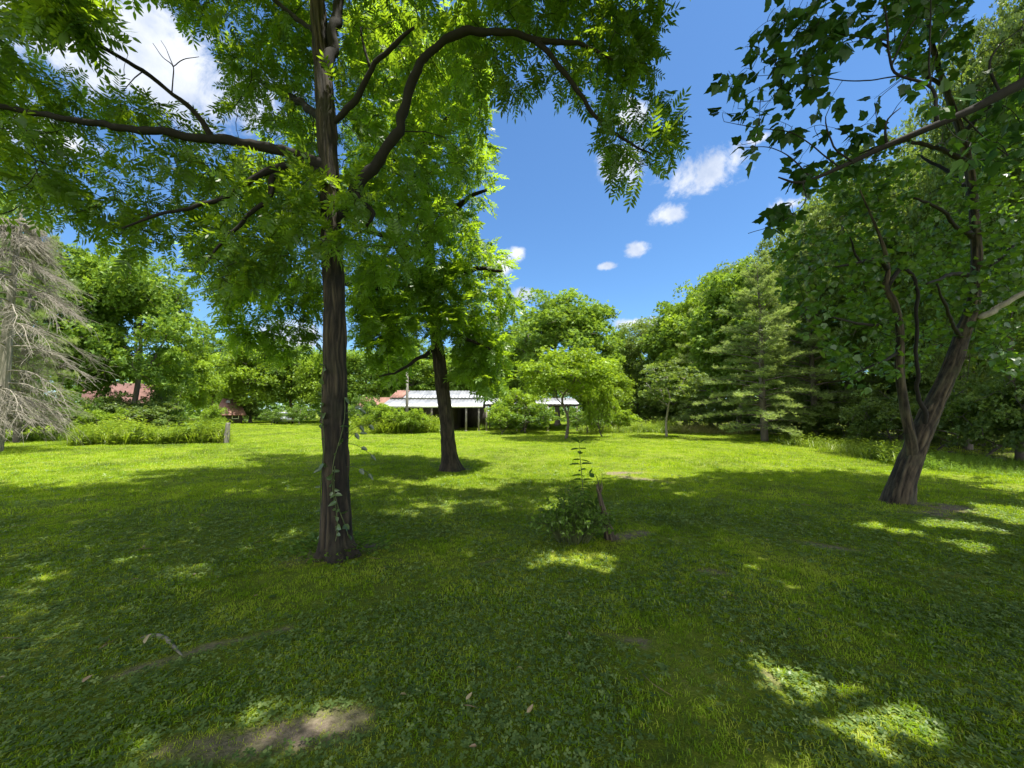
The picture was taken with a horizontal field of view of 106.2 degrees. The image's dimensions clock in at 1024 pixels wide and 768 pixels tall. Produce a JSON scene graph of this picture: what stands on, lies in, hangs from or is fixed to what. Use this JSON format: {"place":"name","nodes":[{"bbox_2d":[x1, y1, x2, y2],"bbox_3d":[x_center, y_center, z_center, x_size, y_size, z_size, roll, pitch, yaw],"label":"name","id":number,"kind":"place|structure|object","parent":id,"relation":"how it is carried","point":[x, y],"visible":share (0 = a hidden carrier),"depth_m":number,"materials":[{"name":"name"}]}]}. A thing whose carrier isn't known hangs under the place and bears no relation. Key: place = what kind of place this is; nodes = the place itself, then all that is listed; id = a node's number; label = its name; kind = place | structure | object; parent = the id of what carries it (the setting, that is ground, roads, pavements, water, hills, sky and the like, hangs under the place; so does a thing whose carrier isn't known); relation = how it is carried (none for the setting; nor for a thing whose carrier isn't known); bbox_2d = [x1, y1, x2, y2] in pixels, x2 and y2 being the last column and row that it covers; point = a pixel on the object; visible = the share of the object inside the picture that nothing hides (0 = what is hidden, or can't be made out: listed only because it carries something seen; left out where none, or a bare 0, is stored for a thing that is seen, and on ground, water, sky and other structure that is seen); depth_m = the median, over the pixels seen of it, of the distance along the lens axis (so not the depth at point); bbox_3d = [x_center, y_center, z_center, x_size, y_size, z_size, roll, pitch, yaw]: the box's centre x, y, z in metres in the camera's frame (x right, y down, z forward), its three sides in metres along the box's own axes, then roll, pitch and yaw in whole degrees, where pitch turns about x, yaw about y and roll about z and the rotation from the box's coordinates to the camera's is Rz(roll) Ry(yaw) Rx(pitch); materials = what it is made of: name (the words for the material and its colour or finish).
{"place":"outdoors","nodes":[
{"label":"outdoors","id":0,"kind":"place"},
{"bbox_2d":[0,0,1021,410],"label":"sky","id":1,"kind":"structure","parent":0,"point":[554,212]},
{"bbox_2d":[0,411,1023,767],"bbox_3d":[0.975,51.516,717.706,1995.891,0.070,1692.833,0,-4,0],"label":"lawn","id":2,"kind":"structure","parent":0,"point":[308,721],"depth_m":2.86,"materials":[{"name":"green plant"}]},
{"bbox_2d":[0,192,52,353],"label":"broadleaf tree","id":3,"kind":"object","parent":2,"relation":"on","point":[4,203],"visible":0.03,"depth_m":23.37,"materials":[{"name":"green plant"}]},
{"bbox_2d":[5,426,76,441],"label":"weeds","id":4,"kind":"object","parent":2,"relation":"on","point":[34,437],"visible":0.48,"depth_m":20.40,"materials":[{"name":"green plant"}]},
{"bbox_2d":[0,166,92,442],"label":"pine tree","id":5,"kind":"object","parent":2,"relation":"on","point":[30,308],"visible":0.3,"depth_m":19.89,"materials":[{"name":"grey plant"}]},
{"bbox_2d":[7,385,90,432],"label":"bush","id":6,"kind":"object","parent":2,"relation":"on","point":[68,403],"visible":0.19,"depth_m":21.59,"materials":[{"name":"green plant"}]},
{"bbox_2d":[0,198,117,451],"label":"dead tree","id":7,"kind":"object","parent":2,"relation":"on","point":[7,334],"visible":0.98,"depth_m":15.47,"materials":[{"name":"grey wood"}]},
{"bbox_2d":[0,241,138,427],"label":"broadleaf tree","id":8,"kind":"object","parent":2,"relation":"on","point":[111,316],"visible":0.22,"depth_m":24.97,"materials":[{"name":"green plant"}]},
{"bbox_2d":[61,395,113,426],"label":"bush","id":9,"kind":"object","parent":2,"relation":"on","point":[96,404],"visible":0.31,"depth_m":23.27,"materials":[{"name":"green plant"}]},
{"bbox_2d":[69,407,129,427],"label":"bush","id":10,"kind":"object","parent":2,"relation":"on","point":[99,416],"visible":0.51,"depth_m":21.23,"materials":[{"name":"green plant"}]},
{"bbox_2d":[92,386,130,419],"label":"bush","id":11,"kind":"object","parent":2,"relation":"on","point":[103,393],"visible":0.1,"depth_m":26.58,"materials":[{"name":"green plant"}]},
{"bbox_2d":[81,383,158,426],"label":"house","id":12,"kind":"structure","parent":2,"relation":"on","point":[130,390],"depth_m":36.23,"materials":[{"name":"brick"}]},
{"bbox_2d":[31,244,215,418],"bbox_3d":[-26.826,-3.153,27.191,9.582,13.597,11.002,2,-5,-31],"label":"broadleaf tree","id":13,"kind":"object","parent":2,"relation":"on","point":[151,298],"visible":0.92,"depth_m":25.68,"materials":[{"name":"green plant"}]},
{"bbox_2d":[93,392,184,428],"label":"bush","id":14,"kind":"object","parent":2,"relation":"on","point":[150,413],"visible":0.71,"depth_m":25.31,"materials":[{"name":"green plant"}]},
{"bbox_2d":[46,415,243,445],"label":"weeds","id":15,"kind":"object","parent":2,"relation":"on","point":[118,431],"visible":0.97,"depth_m":18.75,"materials":[{"name":"green plant"}]},
{"bbox_2d":[137,633,182,655],"bbox_3d":[-2.342,1.773,2.616,0.566,0.034,0.103,-2,-4,22],"label":"fallen stick","id":16,"kind":"object","parent":2,"relation":"on","point":[167,642],"visible":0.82,"depth_m":2.65,"materials":[{"name":"grey wood"}]},
{"bbox_2d":[140,382,191,425],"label":"bush","id":17,"kind":"object","parent":2,"relation":"on","point":[155,396],"visible":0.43,"depth_m":27.85,"materials":[{"name":"green plant"}]},
{"bbox_2d":[144,338,231,425],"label":"broadleaf tree","id":18,"kind":"object","parent":2,"relation":"on","point":[205,381],"visible":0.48,"depth_m":39.87,"materials":[{"name":"green plant"}]},
{"bbox_2d":[194,403,227,428],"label":"bush","id":19,"kind":"object","parent":2,"relation":"on","point":[212,412],"visible":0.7,"depth_m":22.23,"materials":[{"name":"green plant"}]},
{"bbox_2d":[185,337,254,404],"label":"broadleaf tree","id":20,"kind":"object","parent":2,"relation":"on","point":[218,349],"visible":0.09,"depth_m":53.56,"materials":[{"name":"green plant"}]},
{"bbox_2d":[223,423,229,442],"bbox_3d":[-14.111,2.450,19.023,0.256,1.060,0.264,3,-5,-34],"label":"fence post","id":21,"kind":"object","parent":2,"relation":"on","point":[226,433],"visible":0.97,"depth_m":18.93,"materials":[{"name":"grey wood"}]},
{"bbox_2d":[218,399,245,423],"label":"hut","id":22,"kind":"object","parent":2,"relation":"on","point":[235,415],"visible":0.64,"depth_m":46.90,"materials":[{"name":"brown wood"}]},
{"bbox_2d":[230,395,261,422],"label":"bush","id":23,"kind":"object","parent":2,"relation":"on","point":[251,407],"visible":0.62,"depth_m":48.83,"materials":[{"name":"green plant"}]},
{"bbox_2d":[208,331,294,422],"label":"broadleaf tree","id":24,"kind":"object","parent":2,"relation":"on","point":[231,372],"visible":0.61,"depth_m":47.95,"materials":[{"name":"green plant"}]},
{"bbox_2d":[258,408,285,424],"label":"bush","id":25,"kind":"object","parent":2,"relation":"on","point":[265,417],"visible":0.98,"depth_m":43.66,"materials":[{"name":"green plant"}]},
{"bbox_2d":[246,342,320,421],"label":"broadleaf tree","id":26,"kind":"object","parent":2,"relation":"on","point":[291,397],"visible":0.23,"depth_m":50.84,"materials":[{"name":"green plant"}]},
{"bbox_2d":[273,412,293,423],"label":"parked car","id":27,"kind":"object","parent":2,"relation":"on","point":[289,420],"visible":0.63,"depth_m":45.39,"materials":[{"name":"paint"}]},
{"bbox_2d":[281,406,315,422],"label":"bush","id":28,"kind":"object","parent":2,"relation":"on","point":[296,415],"visible":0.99,"depth_m":43.23,"materials":[{"name":"green plant"}]},
{"bbox_2d":[285,348,322,422],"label":"broadleaf tree","id":29,"kind":"object","parent":2,"relation":"on","point":[305,372],"visible":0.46,"depth_m":48.10,"materials":[{"name":"green plant"}]},
{"bbox_2d":[264,529,395,574],"bbox_3d":[-2.014,1.821,4.321,1.417,0.176,1.230,0,-4,0],"label":"ground cover","id":30,"kind":"object","parent":2,"relation":"on","point":[313,534],"visible":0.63,"depth_m":4.32,"materials":[{"name":"green plant"}]},
{"bbox_2d":[0,0,691,564],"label":"walnut tree","id":31,"kind":"object","parent":2,"relation":"on","point":[80,24],"visible":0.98,"depth_m":4.51,"materials":[{"name":"green plant"}]},
{"bbox_2d":[314,364,375,546],"bbox_3d":[-1.817,0.827,4.220,0.688,2.100,0.248,0,-4,0],"label":"climbing vine","id":32,"kind":"object","parent":31,"relation":"attached to","point":[361,470],"visible":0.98,"depth_m":4.19,"materials":[{"name":"green plant"}]},
{"bbox_2d":[174,0,527,472],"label":"walnut tree","id":33,"kind":"object","parent":2,"relation":"on","point":[477,352],"visible":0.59,"depth_m":9.94,"materials":[{"name":"green plant"}]},
{"bbox_2d":[347,393,380,421],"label":"bush","id":34,"kind":"object","parent":2,"relation":"on","point":[365,407],"visible":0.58,"depth_m":29.45,"materials":[{"name":"green plant"}]},
{"bbox_2d":[320,348,411,405],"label":"broadleaf tree","id":35,"kind":"object","parent":2,"relation":"on","point":[357,385],"visible":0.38,"depth_m":41.14,"materials":[{"name":"green plant"}]},
{"bbox_2d":[359,397,390,419],"bbox_3d":[-13.600,2.801,38.398,2.900,2.940,2.700,0,-4,0],"label":"hut","id":36,"kind":"object","parent":2,"relation":"on","point":[383,399],"visible":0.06,"depth_m":38.00,"materials":[{"name":"red metal"}]},
{"bbox_2d":[366,402,400,424],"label":"bush","id":37,"kind":"object","parent":2,"relation":"on","point":[384,410],"visible":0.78,"depth_m":26.81,"materials":[{"name":"green plant"}]},
{"bbox_2d":[348,412,455,434],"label":"weeds","id":38,"kind":"object","parent":2,"relation":"on","point":[432,426],"visible":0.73,"depth_m":27.03,"materials":[{"name":"green plant"}]},
{"bbox_2d":[370,338,435,398],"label":"broadleaf tree","id":39,"kind":"object","parent":2,"relation":"on","point":[426,367],"visible":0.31,"depth_m":41.94,"materials":[{"name":"green plant"}]},
{"bbox_2d":[405,373,407,417],"bbox_3d":[-8.089,1.186,29.589,0.250,4.940,0.240,0,-4,0],"label":"utility pole","id":40,"kind":"object","parent":2,"relation":"on","point":[406,408],"visible":0.35,"depth_m":29.50,"materials":[{"name":"grey wood"}]},
{"bbox_2d":[395,406,429,433],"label":"bush","id":41,"kind":"object","parent":2,"relation":"on","point":[415,417],"visible":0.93,"depth_m":26.53,"materials":[{"name":"green plant"}]},
{"bbox_2d":[384,390,485,430],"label":"shed","id":42,"kind":"structure","parent":2,"relation":"on","point":[467,411],"depth_m":32.41,"materials":[{"name":"metal"}]},
{"bbox_2d":[421,408,430,415],"bbox_3d":[-7.050,2.852,31.430,1.100,1.830,0.044,0,-4,0],"label":"door","id":43,"kind":"structure","parent":42,"relation":"in","point":[426,410],"depth_m":31.46,"materials":[{"name":"grey"}]},
{"bbox_2d":[410,346,471,390],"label":"broadleaf tree","id":44,"kind":"object","parent":2,"relation":"on","point":[447,358],"visible":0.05,"depth_m":44.35,"materials":[{"name":"green plant"}]},
{"bbox_2d":[11,359,876,420],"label":"woods","id":45,"kind":"object","parent":2,"relation":"on","point":[192,413],"visible":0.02,"depth_m":61.86,"materials":[{"name":"green plant"}]},
{"bbox_2d":[446,338,524,423],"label":"broadleaf tree","id":46,"kind":"object","parent":2,"relation":"on","point":[455,386],"visible":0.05,"depth_m":40.48,"materials":[{"name":"green plant"}]},
{"bbox_2d":[484,405,518,433],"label":"bush","id":47,"kind":"object","parent":2,"relation":"on","point":[497,415],"visible":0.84,"depth_m":26.09,"materials":[{"name":"green plant"}]},
{"bbox_2d":[0,460,1023,767],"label":"clover","id":48,"kind":"object","parent":2,"relation":"on","point":[516,736],"visible":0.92,"depth_m":2.58,"materials":[{"name":"green plant"}]},
{"bbox_2d":[495,325,539,390],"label":"broadleaf tree","id":49,"kind":"object","parent":2,"relation":"on","point":[509,334],"visible":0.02,"depth_m":49.18,"materials":[{"name":"green plant"}]},
{"bbox_2d":[491,388,557,431],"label":"bush","id":50,"kind":"object","parent":2,"relation":"on","point":[515,396],"visible":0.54,"depth_m":27.73,"materials":[{"name":"green plant"}]},
{"bbox_2d":[474,423,575,429],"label":"weeds","id":51,"kind":"object","parent":2,"relation":"on","point":[529,426],"visible":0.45,"depth_m":33.86,"materials":[{"name":"green plant"}]},
{"bbox_2d":[490,401,561,432],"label":"bush","id":52,"kind":"object","parent":2,"relation":"on","point":[539,418],"visible":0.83,"depth_m":26.43,"materials":[{"name":"green plant"}]},
{"bbox_2d":[527,704,532,712],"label":"fallen leaf","id":53,"kind":"object","parent":2,"relation":"on","point":[529,708],"visible":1,"depth_m":2.01,"materials":[{"name":"beige plant"}]},
{"bbox_2d":[485,398,578,430],"bbox_3d":[1.575,2.516,32.504,7.350,2.689,4.860,0,-4,0],"label":"carport","id":54,"kind":"object","parent":2,"relation":"on","point":[555,402],"visible":0.3,"depth_m":30.73,"materials":[{"name":"metal"}]},
{"bbox_2d":[503,287,626,425],"bbox_3d":[5.011,-2.771,40.119,13.804,14.654,15.850,-2,-4,26],"label":"broadleaf tree","id":55,"kind":"object","parent":2,"relation":"on","point":[555,321],"visible":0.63,"depth_m":37.06,"materials":[{"name":"green plant"}]},
{"bbox_2d":[515,344,620,438],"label":"broadleaf tree","id":56,"kind":"object","parent":2,"relation":"on","point":[546,370],"visible":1,"depth_m":20.81,"materials":[{"name":"green plant"}]},
{"bbox_2d":[527,483,616,545],"bbox_3d":[0.735,1.587,4.733,1.098,0.696,0.925,0,-4,0],"label":"shrub","id":57,"kind":"object","parent":2,"relation":"on","point":[573,520],"visible":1,"depth_m":4.61,"materials":[{"name":"green plant"}]},
{"bbox_2d":[561,408,610,432],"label":"bush","id":58,"kind":"object","parent":2,"relation":"on","point":[574,419],"visible":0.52,"depth_m":26.74,"materials":[{"name":"green plant"}]},
{"bbox_2d":[569,438,604,508],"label":"tall weed","id":59,"kind":"object","parent":2,"relation":"on","point":[590,471],"visible":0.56,"depth_m":4.97,"materials":[{"name":"green plant"}]},
{"bbox_2d":[579,385,620,436],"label":"bush","id":60,"kind":"object","parent":2,"relation":"on","point":[606,401],"visible":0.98,"depth_m":23.11,"materials":[{"name":"green plant"}]},
{"bbox_2d":[572,364,637,411],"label":"broadleaf tree","id":61,"kind":"object","parent":2,"relation":"on","point":[622,397],"visible":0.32,"depth_m":34.87,"materials":[{"name":"green plant"}]},
{"bbox_2d":[596,480,620,541],"bbox_3d":[1.210,1.594,4.816,0.222,0.784,0.224,4,-6,-44],"label":"tree stump","id":62,"kind":"object","parent":2,"relation":"on","point":[611,536],"visible":0.73,"depth_m":4.79,"materials":[{"name":"brown wood"}]},
{"bbox_2d":[600,326,645,396],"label":"broadleaf tree","id":63,"kind":"object","parent":2,"relation":"on","point":[624,337],"visible":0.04,"depth_m":51.32,"materials":[{"name":"green plant"}]},
{"bbox_2d":[602,409,644,431],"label":"bush","id":64,"kind":"object","parent":2,"relation":"on","point":[621,419],"visible":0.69,"depth_m":28.28,"materials":[{"name":"green plant"}]},
{"bbox_2d":[577,417,679,432],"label":"weeds","id":65,"kind":"object","parent":2,"relation":"on","point":[655,426],"visible":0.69,"depth_m":28.79,"materials":[{"name":"green plant"}]},
{"bbox_2d":[614,315,669,420],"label":"broadleaf tree","id":66,"kind":"object","parent":2,"relation":"on","point":[637,367],"visible":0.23,"depth_m":43.27,"materials":[{"name":"green plant"}]},
{"bbox_2d":[620,387,690,422],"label":"bush","id":67,"kind":"object","parent":2,"relation":"on","point":[637,408],"visible":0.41,"depth_m":39.26,"materials":[{"name":"green plant"}]},
{"bbox_2d":[632,299,703,425],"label":"broadleaf tree","id":68,"kind":"object","parent":2,"relation":"on","point":[658,346],"visible":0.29,"depth_m":37.76,"materials":[{"name":"green plant"}]},
{"bbox_2d":[638,360,708,436],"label":"sapling","id":69,"kind":"object","parent":2,"relation":"on","point":[685,389],"visible":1,"depth_m":22.75,"materials":[{"name":"green plant"}]},
{"bbox_2d":[641,387,714,424],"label":"bush","id":70,"kind":"object","parent":2,"relation":"on","point":[663,407],"visible":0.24,"depth_m":36.74,"materials":[{"name":"green plant"}]},
{"bbox_2d":[657,269,748,423],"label":"broadleaf tree","id":71,"kind":"object","parent":2,"relation":"on","point":[685,339],"visible":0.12,"depth_m":35.33,"materials":[{"name":"green plant"}]},
{"bbox_2d":[667,421,759,434],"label":"weeds","id":72,"kind":"object","parent":2,"relation":"on","point":[703,429],"visible":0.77,"depth_m":27.23,"materials":[{"name":"plant"}]},
{"bbox_2d":[671,271,758,426],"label":"pine tree","id":73,"kind":"object","parent":2,"relation":"on","point":[682,360],"visible":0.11,"depth_m":31.61,"materials":[{"name":"green plant"}]},
{"bbox_2d":[675,395,780,431],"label":"bush","id":74,"kind":"object","parent":2,"relation":"on","point":[716,419],"visible":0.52,"depth_m":28.71,"materials":[{"name":"green plant"}]},
{"bbox_2d":[675,256,794,432],"bbox_3d":[15.805,-2.600,27.136,8.249,12.374,7.370,-3,-5,34],"label":"broadleaf tree","id":75,"kind":"object","parent":2,"relation":"on","point":[706,333],"visible":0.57,"depth_m":26.54,"materials":[{"name":"green plant"}]},
{"bbox_2d":[701,257,787,419],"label":"broadleaf tree","id":76,"kind":"object","parent":2,"relation":"on","point":[730,270],"visible":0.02,"depth_m":33.69,"materials":[{"name":"green plant"}]},
{"bbox_2d":[691,248,835,441],"bbox_3d":[13.215,-2.134,20.534,6.646,10.472,5.955,3,-5,-41],"label":"pine tree","id":77,"kind":"object","parent":2,"relation":"on","point":[762,375],"visible":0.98,"depth_m":20.34,"materials":[{"name":"green plant"}]},
{"bbox_2d":[729,397,838,434],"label":"bush","id":78,"kind":"object","parent":2,"relation":"on","point":[757,420],"visible":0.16,"depth_m":24.40,"materials":[{"name":"green plant"}]},
{"bbox_2d":[746,227,830,428],"bbox_3d":[22.343,-4.409,30.174,8.977,16.588,8.336,3,-5,-36],"label":"broadleaf tree","id":79,"kind":"object","parent":2,"relation":"on","point":[769,243],"visible":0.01,"depth_m":30.61,"materials":[{"name":"green plant"}]},
{"bbox_2d":[757,365,843,403],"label":"bush","id":80,"kind":"object","parent":2,"relation":"on","point":[800,394],"visible":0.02,"depth_m":28.78,"materials":[{"name":"green plant"}]},
{"bbox_2d":[746,208,893,436],"bbox_3d":[16.520,-3.231,21.358,6.659,12.835,6.002,0,-4,1],"label":"pine tree","id":81,"kind":"object","parent":2,"relation":"on","point":[813,378],"visible":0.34,"depth_m":20.81,"materials":[{"name":"green plant"}]},
{"bbox_2d":[771,425,903,462],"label":"weeds","id":82,"kind":"object","parent":2,"relation":"on","point":[836,441],"visible":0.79,"depth_m":15.93,"materials":[{"name":"green plant"}]},
{"bbox_2d":[765,180,913,431],"bbox_3d":[19.107,-4.556,22.526,7.766,15.713,7.888,0,-4,6],"label":"broadleaf tree","id":83,"kind":"object","parent":2,"relation":"on","point":[811,206],"visible":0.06,"depth_m":21.94,"materials":[{"name":"green plant"}]},
{"bbox_2d":[791,362,914,422],"bbox_3d":[22.593,0.837,24.435,9.493,5.391,8.175,2,-5,-31],"label":"bush","id":84,"kind":"object","parent":2,"relation":"on","point":[832,386],"visible":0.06,"depth_m":24.88,"materials":[{"name":"green plant"}]},
{"bbox_2d":[797,392,909,438],"bbox_3d":[17.453,1.716,19.451,5.252,2.712,4.522,-1,-4,20],"label":"bush","id":85,"kind":"object","parent":2,"relation":"on","point":[826,414],"visible":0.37,"depth_m":19.39,"materials":[{"name":"green plant"}]},
{"bbox_2d":[704,0,1023,240],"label":"maple tree","id":86,"kind":"object","parent":2,"relation":"on","point":[830,32],"visible":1,"depth_m":2.49,"materials":[{"name":"green plant"}]},
{"bbox_2d":[838,382,948,444],"bbox_3d":[16.547,1.407,16.667,4.294,2.962,3.698,2,-4,-22],"label":"bush","id":87,"kind":"object","parent":2,"relation":"on","point":[872,409],"visible":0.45,"depth_m":16.55,"materials":[{"name":"green plant"}]},
{"bbox_2d":[765,0,1023,505],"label":"leaning tree","id":88,"kind":"object","parent":2,"relation":"on","point":[972,286],"visible":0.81,"depth_m":6.95,"materials":[{"name":"green plant"}]},
{"bbox_2d":[811,119,982,442],"bbox_3d":[18.948,-4.690,18.931,7.452,15.565,8.024,-1,-4,8],"label":"broadleaf tree","id":89,"kind":"object","parent":2,"relation":"on","point":[840,332],"visible":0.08,"depth_m":18.54,"materials":[{"name":"green plant"}]},
{"bbox_2d":[843,445,1023,476],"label":"weeds","id":90,"kind":"object","parent":2,"relation":"on","point":[932,460],"visible":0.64,"depth_m":10.82,"materials":[{"name":"green plant"}]},
{"bbox_2d":[855,349,1016,433],"bbox_3d":[22.747,0.487,20.413,7.184,5.544,8.343,-2,-5,30],"label":"bush","id":91,"kind":"object","parent":2,"relation":"on","point":[890,392],"visible":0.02,"depth_m":21.17,"materials":[{"name":"green plant"}]},
{"bbox_2d":[856,133,1023,449],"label":"broadleaf tree","id":92,"kind":"object","parent":2,"relation":"on","point":[923,316],"visible":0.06,"depth_m":15.97,"materials":[{"name":"green plant"}]},
{"bbox_2d":[879,377,1005,453],"bbox_3d":[16.641,1.216,14.178,3.551,3.004,4.124,0,-4,-1],"label":"bush","id":93,"kind":"object","parent":2,"relation":"on","point":[915,407],"visible":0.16,"depth_m":13.97,"materials":[{"name":"green plant"}]},
{"bbox_2d":[887,0,1023,460],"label":"broadleaf tree","id":94,"kind":"object","parent":2,"relation":"on","point":[934,137],"visible":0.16,"depth_m":13.61,"materials":[{"name":"green plant"}]},
{"bbox_2d":[907,331,1023,446],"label":"bush","id":95,"kind":"object","parent":2,"relation":"on","point":[927,384],"visible":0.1,"depth_m":16.91,"materials":[{"name":"green plant"}]},
{"bbox_2d":[930,0,1023,348],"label":"broadleaf tree","id":96,"kind":"object","parent":2,"relation":"on","point":[1009,26],"visible":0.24,"depth_m":11.92,"materials":[{"name":"green plant"}]},
{"bbox_2d":[936,367,1023,459],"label":"bush","id":97,"kind":"object","parent":2,"relation":"on","point":[957,409],"visible":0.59,"depth_m":12.37,"materials":[{"name":"green plant"}]},
{"bbox_2d":[963,363,1023,452],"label":"bush","id":98,"kind":"object","parent":2,"relation":"on","point":[1009,411],"visible":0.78,"depth_m":11.55,"materials":[{"name":"green plant"}]}
]}

